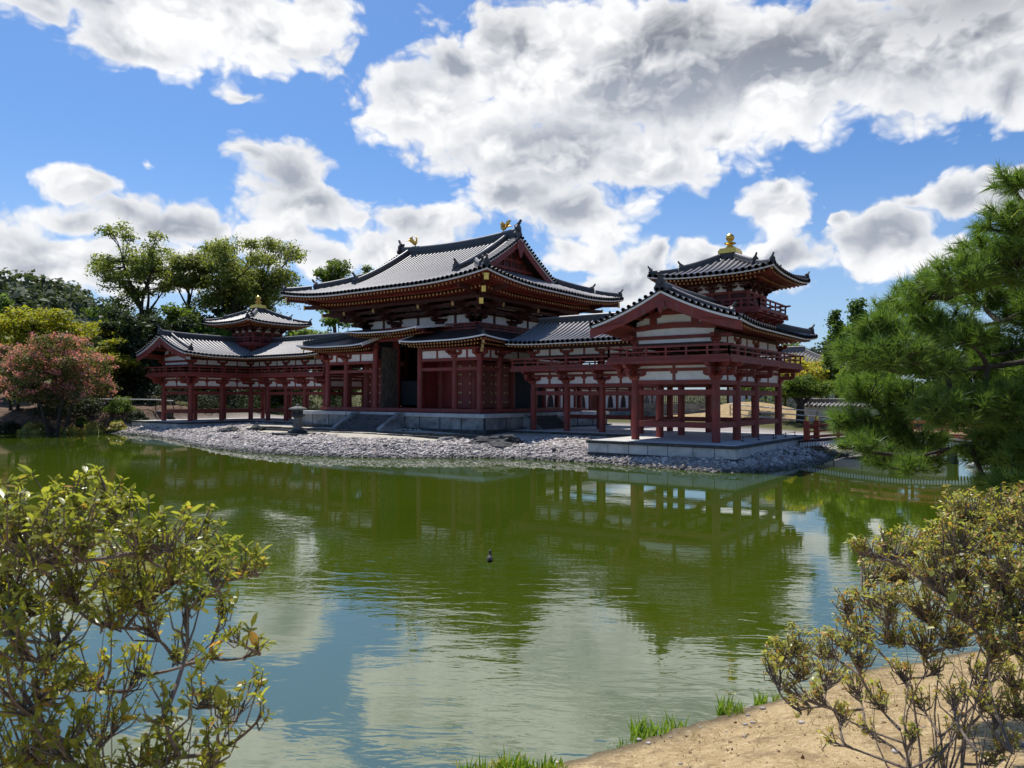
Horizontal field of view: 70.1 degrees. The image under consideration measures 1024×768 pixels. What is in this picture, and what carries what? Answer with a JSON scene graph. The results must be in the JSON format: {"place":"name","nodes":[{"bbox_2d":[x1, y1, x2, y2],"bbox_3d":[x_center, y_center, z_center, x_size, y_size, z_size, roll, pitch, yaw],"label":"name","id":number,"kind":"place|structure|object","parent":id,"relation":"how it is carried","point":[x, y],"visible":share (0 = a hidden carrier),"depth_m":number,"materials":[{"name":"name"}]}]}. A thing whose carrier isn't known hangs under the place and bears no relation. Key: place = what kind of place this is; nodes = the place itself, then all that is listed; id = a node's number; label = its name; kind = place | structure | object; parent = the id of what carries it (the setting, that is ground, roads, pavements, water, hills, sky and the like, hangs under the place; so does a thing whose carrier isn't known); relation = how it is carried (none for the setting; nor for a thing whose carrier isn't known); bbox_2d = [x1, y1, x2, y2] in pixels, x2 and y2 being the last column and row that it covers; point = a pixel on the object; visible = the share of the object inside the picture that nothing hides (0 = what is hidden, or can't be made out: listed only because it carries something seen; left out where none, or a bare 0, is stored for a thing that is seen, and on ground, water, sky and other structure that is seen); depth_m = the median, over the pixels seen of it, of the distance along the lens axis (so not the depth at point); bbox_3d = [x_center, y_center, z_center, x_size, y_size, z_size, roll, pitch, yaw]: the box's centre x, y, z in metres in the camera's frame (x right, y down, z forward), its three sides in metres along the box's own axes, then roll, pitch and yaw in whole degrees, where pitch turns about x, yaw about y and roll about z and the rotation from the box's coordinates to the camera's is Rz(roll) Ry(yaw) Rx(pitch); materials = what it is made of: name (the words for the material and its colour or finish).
{"place":"outdoors","nodes":[
{"label":"outdoors","id":0,"kind":"place"},
{"bbox_2d":[0,282,111,325],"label":"hill","id":1,"kind":"structure","parent":0,"point":[85,319],"depth_m":252.48,"materials":[{"name":"leaves"},{"name":"bark"}]},
{"bbox_2d":[0,267,138,380],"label":"forest","id":2,"kind":"object","parent":1,"relation":"on","point":[81,298],"visible":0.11,"depth_m":254.94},
{"bbox_2d":[0,433,1023,767],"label":"water","id":3,"kind":"structure","parent":0,"point":[588,609],"depth_m":11.09,"materials":[{"name":"liquid"}]},
{"bbox_2d":[486,550,492,561],"bbox_3d":[-0.400,3.098,13.140,0.107,0.193,0.305,0,-1,5],"label":"duck","id":4,"kind":"object","parent":3,"relation":"on","point":[489,557],"visible":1,"depth_m":13.08},
{"bbox_2d":[0,381,1023,767],"bbox_3d":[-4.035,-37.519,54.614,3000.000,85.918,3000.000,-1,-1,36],"label":"ground","id":5,"kind":"structure","parent":0,"point":[772,749],"depth_m":5.95,"materials":[{"name":"soil"}]},
{"bbox_2d":[0,290,16,336],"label":"conifer tree","id":6,"kind":"object","parent":5,"relation":"on","point":[4,302],"visible":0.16,"depth_m":82.07,"materials":[{"name":"green plant"}]},
{"bbox_2d":[0,341,19,410],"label":"crape myrtle","id":7,"kind":"object","parent":5,"relation":"on","point":[5,349],"visible":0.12,"depth_m":59.47,"materials":[{"name":"green plant"}]},
{"bbox_2d":[0,420,21,433],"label":"shrub","id":8,"kind":"object","parent":5,"relation":"on","point":[5,428],"visible":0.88,"depth_m":56.87,"materials":[{"name":"green plant"}]},
{"bbox_2d":[15,421,45,433],"bbox_3d":[-37.319,3.435,57.026,2.270,1.094,2.408,-1,-1,36],"label":"shrub","id":9,"kind":"object","parent":5,"relation":"on","point":[31,427],"visible":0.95,"depth_m":56.48,"materials":[{"name":"green plant"}]},
{"bbox_2d":[0,379,75,410],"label":"evergreen tree","id":10,"kind":"object","parent":5,"relation":"on","point":[35,401],"visible":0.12,"depth_m":58.90,"materials":[{"name":"green plant"}]},
{"bbox_2d":[30,397,84,416],"bbox_3d":[-36.920,1.797,59.655,3.813,1.848,3.748,-1,-1,36],"label":"shrub","id":11,"kind":"object","parent":5,"relation":"on","point":[48,410],"visible":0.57,"depth_m":58.97,"materials":[{"name":"green plant"}]},
{"bbox_2d":[0,304,117,383],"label":"maple tree","id":12,"kind":"object","parent":5,"relation":"on","point":[22,326],"visible":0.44,"depth_m":68.25,"materials":[{"name":"green plant"}]},
{"bbox_2d":[0,329,122,433],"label":"crape myrtle","id":13,"kind":"object","parent":5,"relation":"on","point":[66,364],"visible":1,"depth_m":55.41,"materials":[{"name":"pink plant"}]},
{"bbox_2d":[54,425,80,433],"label":"shrub","id":14,"kind":"object","parent":5,"relation":"on","point":[71,429],"visible":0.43,"depth_m":57.05,"materials":[{"name":"green plant"}]},
{"bbox_2d":[74,416,88,425],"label":"shrub","id":15,"kind":"object","parent":5,"relation":"on","point":[81,420],"visible":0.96,"depth_m":58.91,"materials":[{"name":"green plant"}]},
{"bbox_2d":[72,396,106,412],"bbox_3d":[-35.246,1.693,60.914,3.119,1.642,2.955,-1,-1,36],"label":"shrub","id":16,"kind":"object","parent":5,"relation":"on","point":[96,407],"visible":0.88,"depth_m":60.38,"materials":[{"name":"green plant"}]},
{"bbox_2d":[79,421,106,432],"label":"shrub","id":17,"kind":"object","parent":5,"relation":"on","point":[93,427],"visible":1,"depth_m":57.87,"materials":[{"name":"green plant"}]},
{"bbox_2d":[76,306,112,380],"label":"broadleaf tree","id":18,"kind":"object","parent":5,"relation":"on","point":[93,313],"visible":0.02,"depth_m":82.23,"materials":[{"name":"green plant"}]},
{"bbox_2d":[105,421,126,430],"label":"shrub","id":19,"kind":"object","parent":5,"relation":"on","point":[117,426],"visible":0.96,"depth_m":58.03,"materials":[{"name":"green plant"}]},
{"bbox_2d":[85,337,148,401],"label":"maple tree","id":20,"kind":"object","parent":5,"relation":"on","point":[124,362],"visible":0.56,"depth_m":67.55,"materials":[{"name":"green plant"}]},
{"bbox_2d":[91,305,144,387],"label":"evergreen tree","id":21,"kind":"object","parent":5,"relation":"on","point":[117,309],"visible":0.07,"depth_m":77.49,"materials":[{"name":"green plant"}]},
{"bbox_2d":[100,396,136,413],"bbox_3d":[-32.619,1.701,60.727,2.716,1.536,2.712,-1,-1,36],"label":"shrub","id":22,"kind":"object","parent":5,"relation":"on","point":[119,407],"visible":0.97,"depth_m":60.34,"materials":[{"name":"green plant"}]},
{"bbox_2d":[84,311,161,404],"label":"evergreen tree","id":23,"kind":"object","parent":5,"relation":"on","point":[133,330],"visible":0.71,"depth_m":69.72,"materials":[{"name":"green plant"}]},
{"bbox_2d":[83,218,182,319],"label":"zelkova tree","id":24,"kind":"object","parent":5,"relation":"on","point":[146,268],"visible":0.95,"depth_m":87.92,"materials":[{"name":"green plant"}]},
{"bbox_2d":[125,409,149,421],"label":"shrub","id":25,"kind":"object","parent":5,"relation":"on","point":[134,415],"visible":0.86,"depth_m":59.90,"materials":[{"name":"green plant"}]},
{"bbox_2d":[0,463,277,767],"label":"azalea bush","id":26,"kind":"object","parent":5,"relation":"on","point":[19,517],"visible":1,"depth_m":2.55,"materials":[{"name":"green plant"}]},
{"bbox_2d":[156,410,172,419],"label":"retaining wall","id":27,"kind":"structure","parent":5,"relation":"on","point":[169,416],"depth_m":62.28,"materials":[{"name":"stone"}]},
{"bbox_2d":[86,398,173,415],"bbox_3d":[-32.745,1.986,62.479,7.510,1.493,0.303,0,-1,0],"label":"handrail fence","id":28,"kind":"object","parent":27,"relation":"on","point":[141,399],"visible":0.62,"depth_m":62.42,"materials":[{"name":"brown wood"}]},
{"bbox_2d":[126,378,209,406],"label":"shrub","id":29,"kind":"object","parent":5,"relation":"on","point":[159,402],"visible":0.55,"depth_m":67.67,"materials":[{"name":"green plant"}]},
{"bbox_2d":[139,313,202,403],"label":"evergreen tree","id":30,"kind":"object","parent":5,"relation":"on","point":[184,324],"visible":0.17,"depth_m":72.92,"materials":[{"name":"green plant"}]},
{"bbox_2d":[148,302,207,387],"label":"broadleaf tree","id":31,"kind":"object","parent":5,"relation":"on","point":[172,311],"visible":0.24,"depth_m":83.82,"materials":[{"name":"green plant"}]},
{"bbox_2d":[156,253,215,308],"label":"camphor tree","id":32,"kind":"object","parent":5,"relation":"on","point":[181,266],"visible":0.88,"depth_m":89.23,"materials":[{"name":"green plant"}]},
{"bbox_2d":[184,389,230,408],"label":"shrub","id":33,"kind":"object","parent":5,"relation":"on","point":[201,404],"visible":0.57,"depth_m":67.07,"materials":[{"name":"green plant"}]},
{"bbox_2d":[181,331,240,407],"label":"evergreen tree","id":34,"kind":"object","parent":5,"relation":"on","point":[215,390],"visible":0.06,"depth_m":72.68,"materials":[{"name":"green plant"}]},
{"bbox_2d":[197,306,230,332],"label":"evergreen tree","id":35,"kind":"object","parent":5,"relation":"on","point":[219,311],"visible":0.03,"depth_m":88.67,"materials":[{"name":"green plant"}]},
{"bbox_2d":[192,310,245,399],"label":"broadleaf tree","id":36,"kind":"object","parent":5,"relation":"on","point":[213,329],"visible":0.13,"depth_m":83.64,"materials":[{"name":"green plant"}]},
{"bbox_2d":[217,426,241,432],"bbox_3d":[-18.704,3.096,48.547,1.706,0.597,0.908,0,-1,5],"label":"rock","id":37,"kind":"object","parent":5,"relation":"on","point":[229,429],"visible":0.65,"depth_m":48.26,"materials":[{"name":"stone"}]},
{"bbox_2d":[181,232,307,391],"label":"camphor tree","id":38,"kind":"object","parent":5,"relation":"on","point":[238,287],"visible":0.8,"depth_m":89.23,"materials":[{"name":"green plant"}]},
{"bbox_2d":[217,389,272,412],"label":"shrub","id":39,"kind":"object","parent":5,"relation":"on","point":[235,405],"visible":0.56,"depth_m":71.56,"materials":[{"name":"green plant"}]},
{"bbox_2d":[130,295,363,427],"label":"temple wing","id":40,"kind":"structure","parent":5,"relation":"on","point":[257,342],"depth_m":59.68,"materials":[{"name":"wood"}]},
{"bbox_2d":[246,425,265,430],"bbox_3d":[-17.299,3.112,49.324,1.295,0.731,1.012,-1,-1,36],"label":"rock","id":41,"kind":"object","parent":5,"relation":"on","point":[256,427],"visible":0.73,"depth_m":48.94,"materials":[{"name":"stone"}]},
{"bbox_2d":[237,370,280,407],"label":"broadleaf tree","id":42,"kind":"object","parent":5,"relation":"on","point":[272,403],"visible":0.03,"depth_m":82.93,"materials":[{"name":"green plant"}]},
{"bbox_2d":[283,330,297,336],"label":"broadleaf tree","id":43,"kind":"object","parent":5,"relation":"on","point":[288,332],"depth_m":90.31,"materials":[{"name":"green plant"}]},
{"bbox_2d":[265,370,318,406],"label":"evergreen tree","id":44,"kind":"object","parent":5,"relation":"on","point":[279,399],"visible":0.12,"depth_m":76.94,"materials":[{"name":"green plant"}]},
{"bbox_2d":[278,390,338,417],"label":"shrub","id":45,"kind":"object","parent":5,"relation":"on","point":[310,406],"visible":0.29,"depth_m":72.33,"materials":[{"name":"green plant"}]},
{"bbox_2d":[289,310,361,406],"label":"broadleaf tree","id":46,"kind":"object","parent":5,"relation":"on","point":[330,322],"visible":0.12,"depth_m":83.49,"materials":[{"name":"green plant"}]},
{"bbox_2d":[312,258,355,332],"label":"broadleaf tree","id":47,"kind":"object","parent":5,"relation":"on","point":[336,269],"visible":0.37,"depth_m":91.52,"materials":[{"name":"green plant"}]},
{"bbox_2d":[314,332,361,406],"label":"broadleaf tree","id":48,"kind":"object","parent":5,"relation":"on","point":[334,399],"visible":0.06,"depth_m":78.08,"materials":[{"name":"green plant"}]},
{"bbox_2d":[332,389,361,406],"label":"shrub","id":49,"kind":"object","parent":5,"relation":"on","point":[339,403],"visible":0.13,"depth_m":69.79,"materials":[{"name":"green plant"}]},
{"bbox_2d":[358,264,373,274],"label":"broadleaf tree","id":50,"kind":"object","parent":5,"relation":"on","point":[366,269],"visible":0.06,"depth_m":95.88,"materials":[{"name":"green plant"}]},
{"bbox_2d":[246,426,490,438],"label":"kerb","id":51,"kind":"structure","parent":5,"relation":"on","point":[396,433],"depth_m":43.35,"materials":[{"name":"stone"}]},
{"bbox_2d":[434,437,458,440],"bbox_3d":[-3.519,3.002,39.618,1.334,0.331,0.989,0,-1,6],"label":"rock","id":52,"kind":"object","parent":5,"relation":"on","point":[446,438],"visible":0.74,"depth_m":39.22,"materials":[{"name":"stone"}]},
{"bbox_2d":[280,219,623,434],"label":"temple hall","id":53,"kind":"structure","parent":5,"relation":"on","point":[426,348],"depth_m":49.47,"materials":[{"name":"wood"}]},
{"bbox_2d":[369,365,381,406],"bbox_3d":[-9.962,0.116,53.171,1.230,3.040,0.170,-1,-1,36],"label":"door","id":54,"kind":"structure","parent":53,"relation":"in","point":[371,366],"depth_m":53.33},
{"bbox_2d":[381,347,397,406],"bbox_3d":[-8.531,-0.466,51.172,0.070,4.140,1.610,-1,-1,36],"label":"open door","id":55,"kind":"structure","parent":53,"relation":"in","point":[389,369],"depth_m":51.06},
{"bbox_2d":[423,347,436,407],"bbox_3d":[-5.470,-0.496,48.936,0.070,4.140,1.610,-1,-1,36],"label":"open door","id":56,"kind":"structure","parent":53,"relation":"in","point":[430,377],"depth_m":48.89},
{"bbox_2d":[444,362,451,407],"bbox_3d":[-4.148,0.059,48.924,1.230,3.040,0.170,-1,-1,36],"label":"door","id":57,"kind":"structure","parent":53,"relation":"in","point":[447,374],"depth_m":49.04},
{"bbox_2d":[458,362,470,407],"bbox_3d":[-3.123,0.049,48.175,1.230,3.040,0.170,-1,-1,36],"label":"door","id":58,"kind":"structure","parent":53,"relation":"in","point":[464,383],"depth_m":48.20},
{"bbox_2d":[483,362,492,407],"bbox_3d":[-1.721,0.062,48.569,0.170,3.040,1.500,-1,-1,36],"label":"door","id":59,"kind":"structure","parent":53,"relation":"in","point":[487,374],"depth_m":48.71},
{"bbox_2d":[493,363,508,407],"bbox_3d":[-0.736,0.091,49.917,0.170,3.040,1.760,-1,-1,36],"label":"door","id":60,"kind":"structure","parent":53,"relation":"in","point":[505,373],"depth_m":50.21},
{"bbox_2d":[456,753,493,767],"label":"grass tuft","id":61,"kind":"object","parent":5,"relation":"on","point":[483,765],"visible":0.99,"depth_m":5.74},
{"bbox_2d":[104,418,857,472],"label":"gravel","id":62,"kind":"structure","parent":5,"relation":"on","point":[196,436],"depth_m":36.72,"materials":[{"name":"gravel"}]},
{"bbox_2d":[272,404,322,435],"bbox_3d":[-12.954,2.280,44.155,2.300,2.148,2.000,-1,-1,36],"label":"stone lantern","id":63,"kind":"object","parent":62,"relation":"on","point":[297,415],"visible":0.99,"depth_m":43.87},
{"bbox_2d":[468,436,499,443],"bbox_3d":[-1.432,3.056,37.997,1.824,0.743,1.195,1,-1,-23],"label":"rock","id":64,"kind":"object","parent":5,"relation":"on","point":[482,439],"visible":0.62,"depth_m":37.72,"materials":[{"name":"stone"}]},
{"bbox_2d":[488,440,515,447],"bbox_3d":[-0.454,3.089,37.146,1.580,0.492,1.337,-1,-1,36],"label":"rock","id":65,"kind":"object","parent":5,"relation":"on","point":[498,443],"visible":0.71,"depth_m":36.82,"materials":[{"name":"stone"}]},
{"bbox_2d":[496,434,523,443],"bbox_3d":[-0.296,2.965,38.087,1.869,0.722,1.181,0,-1,-4],"label":"rock","id":66,"kind":"object","parent":5,"relation":"on","point":[511,438],"visible":0.56,"depth_m":37.67,"materials":[{"name":"stone"}]},
{"bbox_2d":[490,744,530,767],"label":"grass tuft","id":67,"kind":"object","parent":5,"relation":"on","point":[502,763],"visible":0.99,"depth_m":5.64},
{"bbox_2d":[527,753,569,767],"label":"grass tuft","id":68,"kind":"object","parent":5,"relation":"on","point":[551,763],"visible":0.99,"depth_m":5.61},
{"bbox_2d":[546,388,663,414],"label":"corridor","id":69,"kind":"object","parent":5,"relation":"on","point":[618,405],"visible":0.04,"depth_m":68.41,"materials":[{"name":"wood"}]},
{"bbox_2d":[547,395,553,406],"bbox_3d":[3.191,1.431,60.612,0.073,1.280,1.100,-1,-1,36],"label":"window","id":70,"kind":"structure","parent":69,"relation":"in","point":[550,403],"depth_m":60.55,"materials":[{"name":"brown wood"}]},
{"bbox_2d":[582,395,585,407],"bbox_3d":[6.245,1.522,64.792,0.073,1.280,1.100,-1,-1,36],"label":"window","id":71,"kind":"structure","parent":69,"relation":"in","point":[583,398],"depth_m":64.87,"materials":[{"name":"brown wood"}]},
{"bbox_2d":[592,396,596,408],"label":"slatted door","id":72,"kind":"structure","parent":69,"relation":"in","point":[594,398],"depth_m":66.44,"materials":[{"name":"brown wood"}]},
{"bbox_2d":[607,396,612,407],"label":"window","id":73,"kind":"structure","parent":69,"relation":"in","point":[610,400],"depth_m":68.90,"materials":[{"name":"brown wood"}]},
{"bbox_2d":[620,396,625,407],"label":"window","id":74,"kind":"structure","parent":69,"relation":"in","point":[623,402],"depth_m":71.02,"materials":[{"name":"brown wood"}]},
{"bbox_2d":[626,715,667,740],"bbox_3d":[1.161,2.971,6.332,0.301,0.261,0.376,1,-1,-40],"label":"grass tuft","id":75,"kind":"object","parent":5,"relation":"on","point":[644,723],"visible":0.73,"depth_m":6.33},
{"bbox_2d":[505,233,817,462],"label":"temple wing","id":76,"kind":"structure","parent":5,"relation":"on","point":[712,324],"depth_m":36.72,"materials":[{"name":"wood"}]},
{"bbox_2d":[741,434,774,440],"bbox_3d":[11.705,2.537,34.678,3.219,0.250,0.178,1,-2,-44],"label":"barrier","id":77,"kind":"object","parent":76,"relation":"on","point":[758,437],"visible":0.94,"depth_m":34.64,"materials":[{"name":"black metal"}]},
{"bbox_2d":[644,396,704,415],"bbox_3d":[13.063,1.720,60.088,6.130,2.300,0.240,-1,-1,36],"label":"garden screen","id":78,"kind":"object","parent":5,"relation":"on","point":[694,408],"visible":0.35,"depth_m":59.69,"materials":[{"name":"wood"}]},
{"bbox_2d":[662,706,689,732],"bbox_3d":[1.424,3.007,6.460,0.241,0.195,0.274,0,-1,29],"label":"grass tuft","id":79,"kind":"object","parent":5,"relation":"on","point":[672,724],"visible":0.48,"depth_m":6.48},
{"bbox_2d":[686,389,726,404],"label":"shrub","id":80,"kind":"object","parent":5,"relation":"on","point":[703,400],"visible":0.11,"depth_m":72.53,"materials":[{"name":"green plant"}]},
{"bbox_2d":[714,690,746,715],"bbox_3d":[2.006,2.948,6.699,0.300,0.193,0.295,0,-1,15],"label":"grass tuft","id":81,"kind":"object","parent":5,"relation":"on","point":[728,709],"visible":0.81,"depth_m":6.69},
{"bbox_2d":[730,387,772,414],"bbox_3d":[18.617,0.919,55.248,3.736,3.133,3.945,-1,-1,36],"label":"pruned tree","id":82,"kind":"object","parent":5,"relation":"on","point":[760,388],"visible":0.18,"depth_m":54.46,"materials":[{"name":"green plant"}]},
{"bbox_2d":[753,690,786,704],"bbox_3d":[2.472,3.015,7.001,0.302,0.179,0.324,0,-1,-4],"label":"grass tuft","id":83,"kind":"object","parent":5,"relation":"on","point":[764,701],"visible":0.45,"depth_m":7.00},
{"bbox_2d":[745,396,796,408],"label":"shrub","id":84,"kind":"object","parent":5,"relation":"on","point":[763,399],"visible":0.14,"depth_m":66.69,"materials":[{"name":"green plant"}]},
{"bbox_2d":[730,404,817,421],"bbox_3d":[18.768,2.308,52.822,0.105,1.694,7.007,1,-1,-39],"label":"handrail fence","id":85,"kind":"object","parent":5,"relation":"on","point":[774,413],"visible":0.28,"depth_m":52.07,"materials":[{"name":"brown wood"}]},
{"bbox_2d":[538,666,1023,767],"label":"leaf litter","id":86,"kind":"object","parent":5,"relation":"on","point":[802,756],"visible":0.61,"depth_m":5.51,"materials":[{"name":"brown plant"}]},
{"bbox_2d":[727,346,835,408],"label":"building","id":87,"kind":"structure","parent":5,"relation":"on","point":[801,350],"depth_m":68.63,"materials":[{"name":"white paint"}]},
{"bbox_2d":[555,656,1023,764],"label":"pebbles","id":88,"kind":"object","parent":5,"relation":"on","point":[799,722],"visible":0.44,"depth_m":6.12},
{"bbox_2d":[781,342,806,346],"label":"broadleaf tree","id":89,"kind":"object","parent":5,"relation":"on","point":[793,344],"depth_m":80.69,"materials":[{"name":"green plant"}]},
{"bbox_2d":[578,649,1022,767],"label":"dry grass","id":90,"kind":"structure","parent":5,"relation":"on","point":[833,714],"depth_m":5.99,"materials":[{"name":"plant"}]},
{"bbox_2d":[766,374,837,422],"bbox_3d":[20.506,1.094,52.433,4.560,3.818,4.427,1,-1,-21],"label":"pruned tree","id":91,"kind":"object","parent":5,"relation":"on","point":[800,387],"visible":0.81,"depth_m":51.63,"materials":[{"name":"green plant"}]},
{"bbox_2d":[774,353,837,397],"bbox_3d":[24.823,-0.052,62.662,7.351,5.679,6.967,-1,-1,36],"label":"maple tree","id":92,"kind":"object","parent":5,"relation":"on","point":[807,365],"visible":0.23,"depth_m":60.57,"materials":[{"name":"yellow plant"}]},
{"bbox_2d":[805,346,823,353],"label":"broadleaf tree","id":93,"kind":"object","parent":5,"relation":"on","point":[811,349],"visible":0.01,"depth_m":78.39,"materials":[{"name":"green plant"}]},
{"bbox_2d":[813,339,840,397],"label":"broadleaf tree","id":94,"kind":"object","parent":5,"relation":"on","point":[822,344],"visible":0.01,"depth_m":70.83,"materials":[{"name":"green plant"}]},
{"bbox_2d":[816,309,846,397],"bbox_3d":[26.973,-1.661,60.482,3.196,9.251,3.468,1,-1,-33],"label":"conifer tree","id":95,"kind":"object","parent":5,"relation":"on","point":[834,322],"visible":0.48,"depth_m":60.19,"materials":[{"name":"green plant"}]},
{"bbox_2d":[833,297,869,394],"bbox_3d":[27.106,-1.914,57.699,3.541,9.964,3.404,0,-1,19],"label":"conifer tree","id":96,"kind":"object","parent":5,"relation":"on","point":[855,307],"visible":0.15,"depth_m":57.69,"materials":[{"name":"green plant"}]},
{"bbox_2d":[831,361,911,406],"bbox_3d":[26.971,0.468,54.733,5.598,5.468,5.500,-1,-1,36],"label":"broadleaf tree","id":97,"kind":"object","parent":5,"relation":"on","point":[850,369],"visible":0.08,"depth_m":54.32,"materials":[{"name":"green plant"}]},
{"bbox_2d":[803,398,957,428],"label":"garden wall","id":98,"kind":"structure","parent":5,"relation":"on","point":[817,404],"depth_m":53.21,"materials":[{"name":"white paint"}]},
{"bbox_2d":[761,480,1023,767],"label":"azalea bush","id":99,"kind":"object","parent":5,"relation":"on","point":[1004,579],"visible":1,"depth_m":3.77,"materials":[{"name":"green plant"}]},
{"bbox_2d":[799,415,1018,462],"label":"arched bridge","id":100,"kind":"structure","parent":5,"relation":"on","point":[816,436],"depth_m":36.94,"materials":[{"name":"wood"}]},
{"bbox_2d":[819,158,1023,504],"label":"pine tree","id":101,"kind":"object","parent":5,"relation":"on","point":[995,392],"visible":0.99,"depth_m":5.08,"materials":[{"name":"green plant"}]},
{"bbox_2d":[906,322,959,391],"bbox_3d":[34.102,-1.234,59.695,6.029,8.841,6.253,0,-1,1],"label":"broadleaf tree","id":102,"kind":"object","parent":5,"relation":"on","point":[933,378],"visible":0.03,"depth_m":58.66,"materials":[{"name":"green plant"}]},
{"bbox_2d":[946,336,1017,387],"bbox_3d":[34.253,-0.386,52.353,6.015,6.981,7.302,1,-1,-16],"label":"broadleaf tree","id":103,"kind":"object","parent":5,"relation":"on","point":[965,350],"visible":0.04,"depth_m":53.70,"materials":[{"name":"green plant"}]},
{"bbox_2d":[0,0,1023,395],"label":"sky","id":104,"kind":"structure","parent":0,"point":[845,141],"materials":[{"name":"blue"}]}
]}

